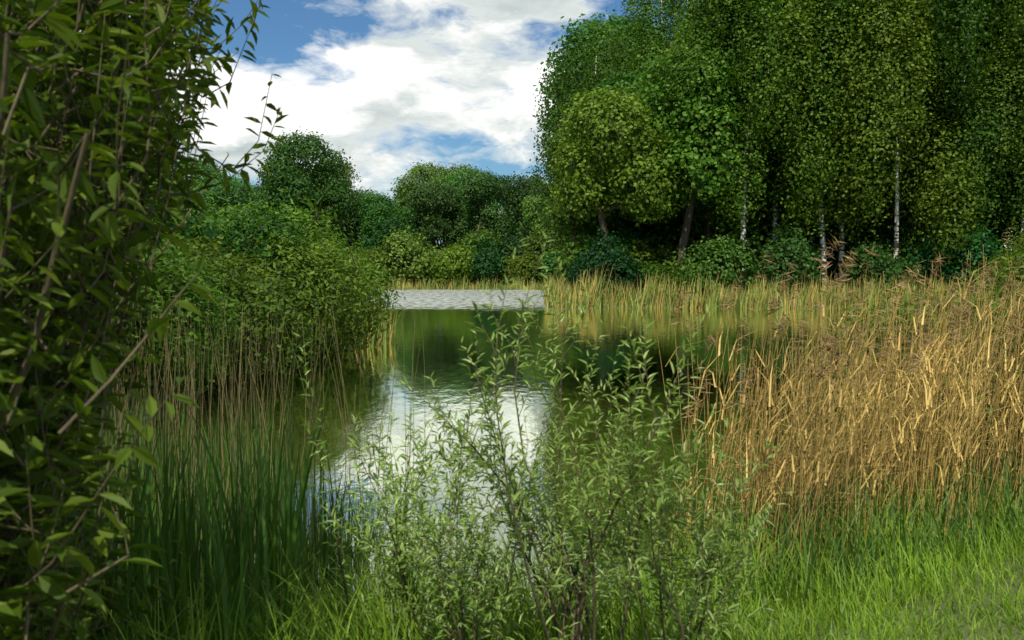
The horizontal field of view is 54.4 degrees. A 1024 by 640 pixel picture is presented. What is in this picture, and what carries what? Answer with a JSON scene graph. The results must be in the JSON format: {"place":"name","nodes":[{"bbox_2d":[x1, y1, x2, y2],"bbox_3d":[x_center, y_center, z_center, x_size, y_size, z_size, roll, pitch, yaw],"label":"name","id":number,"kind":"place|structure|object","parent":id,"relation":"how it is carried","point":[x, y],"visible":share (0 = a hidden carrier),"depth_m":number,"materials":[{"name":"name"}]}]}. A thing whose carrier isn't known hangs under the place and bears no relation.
{"place":"outdoors","nodes":[
{"label":"outdoors","id":0,"kind":"place"},
{"bbox_2d":[0,281,1023,639],"bbox_3d":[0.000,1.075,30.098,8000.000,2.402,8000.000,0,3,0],"label":"ground","id":1,"kind":"structure","parent":0,"point":[931,607],"depth_m":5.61,"materials":[{"name":"green plant"}]},
{"bbox_2d":[3,177,175,388],"bbox_3d":[-7.493,-0.647,13.261,5.825,4.130,6.074,2,4,40],"label":"willow shrub","id":2,"kind":"object","parent":1,"relation":"on","point":[141,332],"visible":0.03,"depth_m":14.27,"materials":[{"name":"green plant"}]},
{"bbox_2d":[7,56,228,383],"bbox_3d":[-4.202,-0.397,6.589,4.158,4.138,4.193,0,3,0],"label":"willow","id":3,"kind":"object","parent":1,"relation":"on","point":[167,243],"visible":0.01,"depth_m":7.24,"materials":[{"name":"green plant"}]},
{"bbox_2d":[88,178,164,341],"bbox_3d":[-5.600,-0.725,9.782,4.475,4.620,6.398,-2,4,-34],"label":"bush","id":4,"kind":"object","parent":1,"relation":"on","point":[154,255],"visible":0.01,"depth_m":10.25,"materials":[{"name":"green plant"}]},
{"bbox_2d":[0,0,288,639],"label":"tree","id":5,"kind":"object","parent":1,"relation":"on","point":[68,250],"visible":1,"depth_m":2.77,"materials":[{"name":"green plant"}]},
{"bbox_2d":[142,205,190,311],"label":"willow shrub","id":6,"kind":"object","parent":1,"relation":"on","point":[155,222],"visible":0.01,"depth_m":19.95,"materials":[{"name":"green plant"}]},
{"bbox_2d":[146,123,193,210],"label":"tree","id":7,"kind":"object","parent":1,"relation":"on","point":[178,152],"depth_m":66.45,"materials":[{"name":"green plant"}]},
{"bbox_2d":[90,232,249,405],"bbox_3d":[-6.345,-0.198,16.132,4.530,3.212,4.724,-2,4,-33],"label":"willow shrub","id":8,"kind":"object","parent":1,"relation":"on","point":[181,282],"visible":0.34,"depth_m":15.63,"materials":[{"name":"green plant"}]},
{"bbox_2d":[175,153,233,204],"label":"tree","id":9,"kind":"object","parent":1,"relation":"on","point":[207,169],"visible":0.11,"depth_m":125.03,"materials":[{"name":"green plant"}]},
{"bbox_2d":[22,294,424,639],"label":"reeds","id":10,"kind":"object","parent":1,"relation":"on","point":[240,519],"visible":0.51,"depth_m":4.99,"materials":[{"name":"green plant"}]},
{"bbox_2d":[149,224,305,362],"bbox_3d":[-7.021,-0.486,21.622,4.471,3.134,4.128,-2,4,-37],"label":"willow shrub","id":11,"kind":"object","parent":1,"relation":"on","point":[252,268],"visible":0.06,"depth_m":21.19,"materials":[{"name":"green plant"}]},
{"bbox_2d":[197,178,258,223],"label":"tree","id":12,"kind":"object","parent":1,"relation":"on","point":[235,193],"visible":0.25,"depth_m":114.13,"materials":[{"name":"green plant"}]},
{"bbox_2d":[140,243,329,387],"bbox_3d":[-5.701,-0.040,19.580,4.192,2.939,3.870,0,3,-7],"label":"willow shrub","id":13,"kind":"object","parent":1,"relation":"on","point":[271,313],"visible":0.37,"depth_m":18.83,"materials":[{"name":"green plant"}]},
{"bbox_2d":[216,173,261,202],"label":"tree","id":14,"kind":"object","parent":1,"relation":"on","point":[237,180],"visible":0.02,"depth_m":137.69,"materials":[{"name":"green plant"}]},
{"bbox_2d":[204,195,345,251],"bbox_3d":[-9.607,-2.332,38.315,6.554,5.058,7.798,0,3,-3],"label":"tree","id":15,"kind":"object","parent":1,"relation":"on","point":[261,208],"depth_m":39.12,"materials":[{"name":"green plant"}]},
{"bbox_2d":[250,126,355,238],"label":"tree","id":16,"kind":"object","parent":1,"relation":"on","point":[293,177],"visible":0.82,"depth_m":110.70,"materials":[{"name":"green plant"}]},
{"bbox_2d":[236,218,397,363],"bbox_3d":[-5.465,-0.661,24.831,5.177,3.671,5.399,-1,3,-21],"label":"willow shrub","id":17,"kind":"object","parent":1,"relation":"on","point":[330,258],"visible":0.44,"depth_m":24.27,"materials":[{"name":"green plant"}]},
{"bbox_2d":[308,196,330,237],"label":"tree","id":18,"kind":"object","parent":1,"relation":"on","point":[324,222],"visible":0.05,"depth_m":126.42,"materials":[{"name":"green plant"}]},
{"bbox_2d":[309,159,360,252],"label":"tree","id":19,"kind":"object","parent":1,"relation":"on","point":[348,186],"visible":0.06,"depth_m":137.24,"materials":[{"name":"green plant"}]},
{"bbox_2d":[301,240,405,337],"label":"willow shrub","id":20,"kind":"object","parent":1,"relation":"on","point":[369,278],"visible":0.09,"depth_m":30.70,"materials":[{"name":"green plant"}]},
{"bbox_2d":[329,186,395,245],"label":"tree","id":21,"kind":"object","parent":1,"relation":"on","point":[357,194],"visible":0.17,"depth_m":118.14,"materials":[{"name":"green plant"}]},
{"bbox_2d":[349,247,397,283],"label":"bush","id":22,"kind":"object","parent":1,"relation":"on","point":[373,257],"visible":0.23,"depth_m":104.65,"materials":[{"name":"green plant"}]},
{"bbox_2d":[355,190,419,253],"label":"tree","id":23,"kind":"object","parent":1,"relation":"on","point":[383,208],"visible":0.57,"depth_m":112.81,"materials":[{"name":"green plant"}]},
{"bbox_2d":[352,211,432,282],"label":"bush","id":24,"kind":"object","parent":1,"relation":"on","point":[374,239],"visible":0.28,"depth_m":108.67,"materials":[{"name":"green plant"}]},
{"bbox_2d":[294,333,494,639],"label":"shrub","id":25,"kind":"object","parent":1,"relation":"on","point":[385,535],"visible":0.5,"depth_m":4.57,"materials":[{"name":"green plant"}]},
{"bbox_2d":[375,224,455,285],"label":"bush","id":26,"kind":"object","parent":1,"relation":"on","point":[417,271],"visible":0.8,"depth_m":104.88,"materials":[{"name":"green plant"}]},
{"bbox_2d":[388,160,447,249],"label":"tree","id":27,"kind":"object","parent":1,"relation":"on","point":[421,173],"visible":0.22,"depth_m":137.90,"materials":[{"name":"green plant"}]},
{"bbox_2d":[314,386,547,639],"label":"shrub","id":28,"kind":"object","parent":1,"relation":"on","point":[461,597],"visible":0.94,"depth_m":4.00,"materials":[{"name":"green plant"}]},
{"bbox_2d":[402,180,472,251],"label":"tree","id":29,"kind":"object","parent":1,"relation":"on","point":[431,220],"visible":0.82,"depth_m":116.16,"materials":[{"name":"green plant"}]},
{"bbox_2d":[425,242,477,286],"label":"bush","id":30,"kind":"object","parent":1,"relation":"on","point":[454,255],"visible":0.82,"depth_m":104.03,"materials":[{"name":"green plant"}]},
{"bbox_2d":[425,162,494,249],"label":"tree","id":31,"kind":"object","parent":1,"relation":"on","point":[455,169],"visible":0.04,"depth_m":130.41,"materials":[{"name":"green plant"}]},
{"bbox_2d":[433,168,502,239],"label":"tree","id":32,"kind":"object","parent":1,"relation":"on","point":[455,182],"visible":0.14,"depth_m":122.29,"materials":[{"name":"green plant"}]},
{"bbox_2d":[428,222,508,283],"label":"bush","id":33,"kind":"object","parent":1,"relation":"on","point":[473,240],"visible":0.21,"depth_m":108.29,"materials":[{"name":"green plant"}]},
{"bbox_2d":[450,166,511,255],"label":"tree","id":34,"kind":"object","parent":1,"relation":"on","point":[481,211],"visible":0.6,"depth_m":114.43,"materials":[{"name":"green plant"}]},
{"bbox_2d":[464,233,507,285],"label":"bush","id":35,"kind":"object","parent":1,"relation":"on","point":[492,273],"visible":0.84,"depth_m":104.38,"materials":[{"name":"green plant"}]},
{"bbox_2d":[475,173,509,265],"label":"tree","id":36,"kind":"object","parent":1,"relation":"on","point":[498,178],"visible":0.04,"depth_m":129.58,"materials":[{"name":"green plant"}]},
{"bbox_2d":[484,216,545,279],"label":"bush","id":37,"kind":"object","parent":1,"relation":"on","point":[516,237],"visible":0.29,"depth_m":107.64,"materials":[{"name":"green plant"}]},
{"bbox_2d":[501,193,531,240],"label":"tree","id":38,"kind":"object","parent":1,"relation":"on","point":[504,209],"visible":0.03,"depth_m":125.32,"materials":[{"name":"green plant"}]},
{"bbox_2d":[494,253,544,284],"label":"bush","id":39,"kind":"object","parent":1,"relation":"on","point":[522,263],"visible":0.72,"depth_m":104.41,"materials":[{"name":"green plant"}]},
{"bbox_2d":[489,171,556,244],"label":"tree","id":40,"kind":"object","parent":1,"relation":"on","point":[517,192],"visible":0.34,"depth_m":114.26,"materials":[{"name":"green plant"}]},
{"bbox_2d":[509,226,563,283],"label":"bush","id":41,"kind":"object","parent":1,"relation":"on","point":[534,243],"visible":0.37,"depth_m":105.76,"materials":[{"name":"green plant"}]},
{"bbox_2d":[518,193,569,248],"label":"tree","id":42,"kind":"object","parent":1,"relation":"on","point":[531,210],"visible":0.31,"depth_m":110.32,"materials":[{"name":"green plant"}]},
{"bbox_2d":[535,245,564,284],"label":"bush","id":43,"kind":"object","parent":1,"relation":"on","point":[553,258],"visible":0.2,"depth_m":103.91,"materials":[{"name":"green plant"}]},
{"bbox_2d":[374,222,738,639],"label":"shrub","id":44,"kind":"object","parent":1,"relation":"on","point":[584,572],"visible":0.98,"depth_m":4.07,"materials":[{"name":"green plant"}]},
{"bbox_2d":[535,124,624,275],"bbox_3d":[4.534,-7.177,65.704,5.750,12.225,5.330,-1,3,-23],"label":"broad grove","id":45,"kind":"object","parent":1,"relation":"on","point":[579,228],"visible":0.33,"depth_m":64.79,"materials":[{"name":"green plant"}]},
{"bbox_2d":[527,16,664,249],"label":"birch","id":46,"kind":"object","parent":1,"relation":"on","point":[607,69],"visible":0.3,"depth_m":72.04,"materials":[{"name":"green plant"}]},
{"bbox_2d":[546,231,650,294],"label":"bush","id":47,"kind":"object","parent":1,"relation":"on","point":[571,250],"visible":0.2,"depth_m":62.49,"materials":[{"name":"green plant"}]},
{"bbox_2d":[532,10,665,178],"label":"tree","id":48,"kind":"object","parent":1,"relation":"on","point":[590,25],"visible":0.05,"depth_m":88.90,"materials":[{"name":"green plant"}]},
{"bbox_2d":[540,9,660,146],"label":"tree","id":49,"kind":"object","parent":1,"relation":"on","point":[564,44],"visible":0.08,"depth_m":89.00,"materials":[{"name":"leaf"},{"name":"white birch bark"}]},
{"bbox_2d":[563,47,643,108],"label":"tree","id":50,"kind":"object","parent":1,"relation":"on","point":[581,77],"visible":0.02,"depth_m":84.75,"materials":[{"name":"green plant"}]},
{"bbox_2d":[563,226,645,295],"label":"bush","id":51,"kind":"object","parent":1,"relation":"on","point":[608,257],"visible":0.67,"depth_m":59.37,"materials":[{"name":"green plant"}]},
{"bbox_2d":[543,82,691,278],"bbox_3d":[6.703,-7.907,60.813,8.717,13.382,7.493,-1,3,-23],"label":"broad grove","id":52,"kind":"object","parent":1,"relation":"on","point":[613,105],"visible":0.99,"depth_m":59.61,"materials":[{"name":"green plant"}]},
{"bbox_2d":[551,205,691,281],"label":"bush","id":53,"kind":"object","parent":1,"relation":"on","point":[652,230],"visible":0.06,"depth_m":67.38,"materials":[{"name":"green plant"}]},
{"bbox_2d":[582,63,675,234],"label":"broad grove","id":54,"kind":"object","parent":1,"relation":"on","point":[622,81],"visible":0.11,"depth_m":67.05,"materials":[{"name":"green plant"}]},
{"bbox_2d":[578,0,704,222],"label":"birch","id":55,"kind":"object","parent":1,"relation":"on","point":[639,39],"visible":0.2,"depth_m":78.74,"materials":[{"name":"green plant"}]},
{"bbox_2d":[600,238,689,293],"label":"bush","id":56,"kind":"object","parent":1,"relation":"on","point":[648,256],"visible":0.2,"depth_m":61.59,"materials":[{"name":"green plant"}]},
{"bbox_2d":[610,221,687,276],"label":"bush","id":57,"kind":"object","parent":1,"relation":"on","point":[631,236],"visible":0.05,"depth_m":65.95,"materials":[{"name":"green plant"}]},
{"bbox_2d":[634,260,687,295],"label":"bush","id":58,"kind":"object","parent":1,"relation":"on","point":[661,271],"visible":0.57,"depth_m":59.89,"materials":[{"name":"green plant"}]},
{"bbox_2d":[633,208,722,279],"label":"bush","id":59,"kind":"object","parent":1,"relation":"on","point":[678,221],"visible":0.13,"depth_m":67.61,"materials":[{"name":"green plant"}]},
{"bbox_2d":[617,44,753,291],"bbox_3d":[10.787,-9.325,62.997,10.418,15.994,8.955,3,4,42],"label":"tree","id":60,"kind":"object","parent":1,"relation":"on","point":[698,176],"visible":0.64,"depth_m":59.62,"materials":[{"name":"green plant"}]},
{"bbox_2d":[588,402,797,639],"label":"shrub","id":61,"kind":"object","parent":1,"relation":"on","point":[700,561],"visible":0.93,"depth_m":4.09,"materials":[{"name":"green plant"}]},
{"bbox_2d":[653,0,773,274],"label":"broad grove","id":62,"kind":"object","parent":1,"relation":"on","point":[709,231],"visible":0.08,"depth_m":63.44,"materials":[{"name":"green plant"}]},
{"bbox_2d":[672,229,763,297],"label":"bush","id":63,"kind":"object","parent":1,"relation":"on","point":[714,267],"visible":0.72,"depth_m":59.36,"materials":[{"name":"green plant"}]},
{"bbox_2d":[682,13,802,288],"bbox_3d":[17.137,-14.251,68.127,11.513,25.271,10.389,-2,3,-29],"label":"birch","id":64,"kind":"object","parent":1,"relation":"on","point":[753,211],"visible":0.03,"depth_m":63.66,"materials":[{"name":"green plant"}]},
{"bbox_2d":[649,0,844,293],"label":"birch","id":65,"kind":"object","parent":1,"relation":"on","point":[739,161],"visible":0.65,"depth_m":59.22,"materials":[{"name":"green plant"}]},
{"bbox_2d":[686,201,816,290],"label":"bush","id":66,"kind":"object","parent":1,"relation":"on","point":[757,244],"visible":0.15,"depth_m":64.73,"materials":[{"name":"green plant"}]},
{"bbox_2d":[670,143,846,222],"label":"tree","id":67,"kind":"object","parent":1,"relation":"on","point":[728,201],"depth_m":71.74,"materials":[{"name":"green plant"}]},
{"bbox_2d":[540,267,995,310],"bbox_3d":[13.316,-1.990,56.085,25.290,2.705,7.112,1,3,15],"label":"reed bed","id":68,"kind":"object","parent":1,"relation":"on","point":[651,298],"visible":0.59,"depth_m":55.39,"materials":[{"name":"green plant"}]},
{"bbox_2d":[687,0,877,276],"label":"birch","id":69,"kind":"object","parent":1,"relation":"on","point":[777,149],"visible":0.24,"depth_m":60.55,"materials":[{"name":"green plant"}]},
{"bbox_2d":[751,215,824,295],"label":"bush","id":70,"kind":"object","parent":1,"relation":"on","point":[799,250],"visible":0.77,"depth_m":59.43,"materials":[{"name":"green plant"}]},
{"bbox_2d":[753,239,829,290],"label":"bush","id":71,"kind":"object","parent":1,"relation":"on","point":[816,246],"visible":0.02,"depth_m":69.96,"materials":[{"name":"green plant"}]},
{"bbox_2d":[741,4,881,259],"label":"birch","id":72,"kind":"object","parent":1,"relation":"on","point":[827,189],"depth_m":67.57,"materials":[{"name":"green plant"}]},
{"bbox_2d":[721,0,918,286],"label":"birch","id":73,"kind":"object","parent":1,"relation":"on","point":[806,30],"visible":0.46,"depth_m":59.42,"materials":[{"name":"green plant"}]},
{"bbox_2d":[656,222,1023,618],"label":"dry reeds","id":74,"kind":"object","parent":1,"relation":"on","point":[904,473],"visible":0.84,"depth_m":7.18,"materials":[{"name":"beige plant"}]},
{"bbox_2d":[798,137,918,253],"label":"tree","id":75,"kind":"object","parent":1,"relation":"on","point":[815,234],"visible":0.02,"depth_m":74.46,"materials":[{"name":"green plant"}]},
{"bbox_2d":[757,0,965,291],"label":"birch","id":76,"kind":"object","parent":1,"relation":"on","point":[841,250],"visible":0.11,"depth_m":61.73,"materials":[{"name":"green plant"}]},
{"bbox_2d":[816,202,907,290],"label":"bush","id":77,"kind":"object","parent":1,"relation":"on","point":[834,262],"visible":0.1,"depth_m":66.51,"materials":[{"name":"green plant"}]},
{"bbox_2d":[720,280,1022,315],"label":"reeds","id":78,"kind":"object","parent":1,"relation":"on","point":[882,297],"visible":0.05,"depth_m":55.60,"materials":[{"name":"plant"}]},
{"bbox_2d":[789,0,960,249],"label":"birch","id":79,"kind":"object","parent":1,"relation":"on","point":[867,142],"visible":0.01,"depth_m":64.70,"materials":[{"name":"green plant"}]},
{"bbox_2d":[834,206,921,277],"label":"bush","id":80,"kind":"object","parent":1,"relation":"on","point":[881,236],"visible":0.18,"depth_m":64.39,"materials":[{"name":"green plant"}]},
{"bbox_2d":[834,212,921,283],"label":"bush","id":81,"kind":"object","parent":1,"relation":"on","point":[884,241],"visible":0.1,"depth_m":65.11,"materials":[{"name":"green plant"}]},
{"bbox_2d":[835,235,928,295],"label":"bush","id":82,"kind":"object","parent":1,"relation":"on","point":[883,260],"visible":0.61,"depth_m":59.06,"materials":[{"name":"green plant"}]},
{"bbox_2d":[815,26,974,249],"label":"birch","id":83,"kind":"object","parent":1,"relation":"on","point":[884,195],"visible":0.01,"depth_m":67.69,"materials":[{"name":"green plant"}]},
{"bbox_2d":[804,0,987,276],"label":"birch","id":84,"kind":"object","parent":1,"relation":"on","point":[934,182],"visible":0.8,"depth_m":59.08,"materials":[{"name":"green plant"}]},
{"bbox_2d":[776,273,1023,510],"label":"dry reeds","id":85,"kind":"object","parent":1,"relation":"on","point":[924,330],"visible":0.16,"depth_m":10.14,"materials":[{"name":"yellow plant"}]},
{"bbox_2d":[852,216,974,279],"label":"bush","id":86,"kind":"object","parent":1,"relation":"on","point":[908,233],"visible":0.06,"depth_m":64.44,"materials":[{"name":"green plant"}]},
{"bbox_2d":[830,0,1021,235],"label":"birch","id":87,"kind":"object","parent":1,"relation":"on","point":[920,30],"visible":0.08,"depth_m":62.01,"materials":[{"name":"green plant"}]},
{"bbox_2d":[883,237,979,292],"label":"bush","id":88,"kind":"object","parent":1,"relation":"on","point":[911,251],"visible":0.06,"depth_m":62.99,"materials":[{"name":"green plant"}]},
{"bbox_2d":[879,0,1023,258],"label":"birch","id":89,"kind":"object","parent":1,"relation":"on","point":[949,14],"visible":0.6,"depth_m":59.80,"materials":[{"name":"green plant"}]},
{"bbox_2d":[903,209,1009,294],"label":"bush","id":90,"kind":"object","parent":1,"relation":"on","point":[927,254],"visible":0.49,"depth_m":59.62,"materials":[{"name":"green plant"}]},
{"bbox_2d":[899,0,1023,249],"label":"birch","id":91,"kind":"object","parent":1,"relation":"on","point":[974,75],"visible":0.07,"depth_m":62.72,"materials":[{"name":"green plant"}]},
{"bbox_2d":[924,187,1016,250],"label":"tree","id":92,"kind":"object","parent":1,"relation":"on","point":[999,248],"depth_m":77.32,"materials":[{"name":"green plant"}]},
{"bbox_2d":[928,0,1018,233],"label":"birch","id":93,"kind":"object","parent":1,"relation":"on","point":[959,138],"visible":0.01,"depth_m":66.80,"materials":[{"name":"green plant"}]},
{"bbox_2d":[930,240,1023,427],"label":"shrub","id":94,"kind":"object","parent":1,"relation":"on","point":[1004,268],"visible":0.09,"depth_m":12.43,"materials":[{"name":"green plant"}]},
{"bbox_2d":[943,0,1023,243],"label":"birch","id":95,"kind":"object","parent":1,"relation":"on","point":[1020,50],"visible":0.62,"depth_m":59.26,"materials":[{"name":"green plant"}]},
{"bbox_2d":[949,2,1020,247],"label":"birch","id":96,"kind":"object","parent":1,"relation":"on","point":[998,237],"depth_m":67.00,"materials":[{"name":"green plant"}]},
{"bbox_2d":[956,0,1023,239],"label":"birch","id":97,"kind":"object","parent":1,"relation":"on","point":[1008,172],"visible":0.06,"depth_m":62.26,"materials":[{"name":"green plant"}]},
{"bbox_2d":[974,227,1023,299],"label":"willow shrub","id":98,"kind":"object","parent":1,"relation":"on","point":[1018,245],"visible":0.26,"depth_m":53.83,"materials":[{"name":"green plant"}]},
{"bbox_2d":[1000,240,1023,287],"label":"willow shrub","id":99,"kind":"object","parent":1,"relation":"on","point":[1015,253],"visible":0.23,"depth_m":46.50,"materials":[{"name":"green plant"}]},
{"bbox_2d":[80,0,1011,262],"label":"sky","id":100,"kind":"structure","parent":0,"point":[393,84],"materials":[{"name":"white"}]},
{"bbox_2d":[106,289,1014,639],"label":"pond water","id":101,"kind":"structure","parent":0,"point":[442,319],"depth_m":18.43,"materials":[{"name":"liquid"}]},
{"bbox_2d":[131,166,227,241],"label":"willow shrub","id":102,"kind":"object","parent":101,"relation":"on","point":[174,181],"depth_m":29.73,"materials":[{"name":"green plant"}]},
{"bbox_2d":[153,173,226,227],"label":"willow shrub","id":103,"kind":"object","parent":101,"relation":"on","point":[207,206],"depth_m":41.91,"materials":[{"name":"green plant"}]},
{"bbox_2d":[145,165,326,346],"bbox_3d":[-7.630,-1.258,23.666,7.019,4.552,5.898,-3,4,-42],"label":"willow shrub","id":104,"kind":"object","parent":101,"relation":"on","point":[212,231],"visible":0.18,"depth_m":23.67,"materials":[{"name":"green plant"}]},
{"bbox_2d":[179,190,377,326],"bbox_3d":[-7.042,-1.551,28.576,6.749,4.589,6.472,3,4,43],"label":"willow shrub","id":105,"kind":"object","parent":101,"relation":"on","point":[317,234],"visible":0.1,"depth_m":27.71,"materials":[{"name":"green plant"}]},
{"bbox_2d":[325,291,408,347],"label":"reeds","id":106,"kind":"object","parent":101,"relation":"on","point":[390,335],"visible":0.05,"depth_m":29.89,"materials":[{"name":"green plant"}]},
{"bbox_2d":[356,275,555,289],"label":"reeds","id":107,"kind":"object","parent":101,"relation":"on","point":[483,285],"visible":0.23,"depth_m":102.56,"materials":[{"name":"green plant"}]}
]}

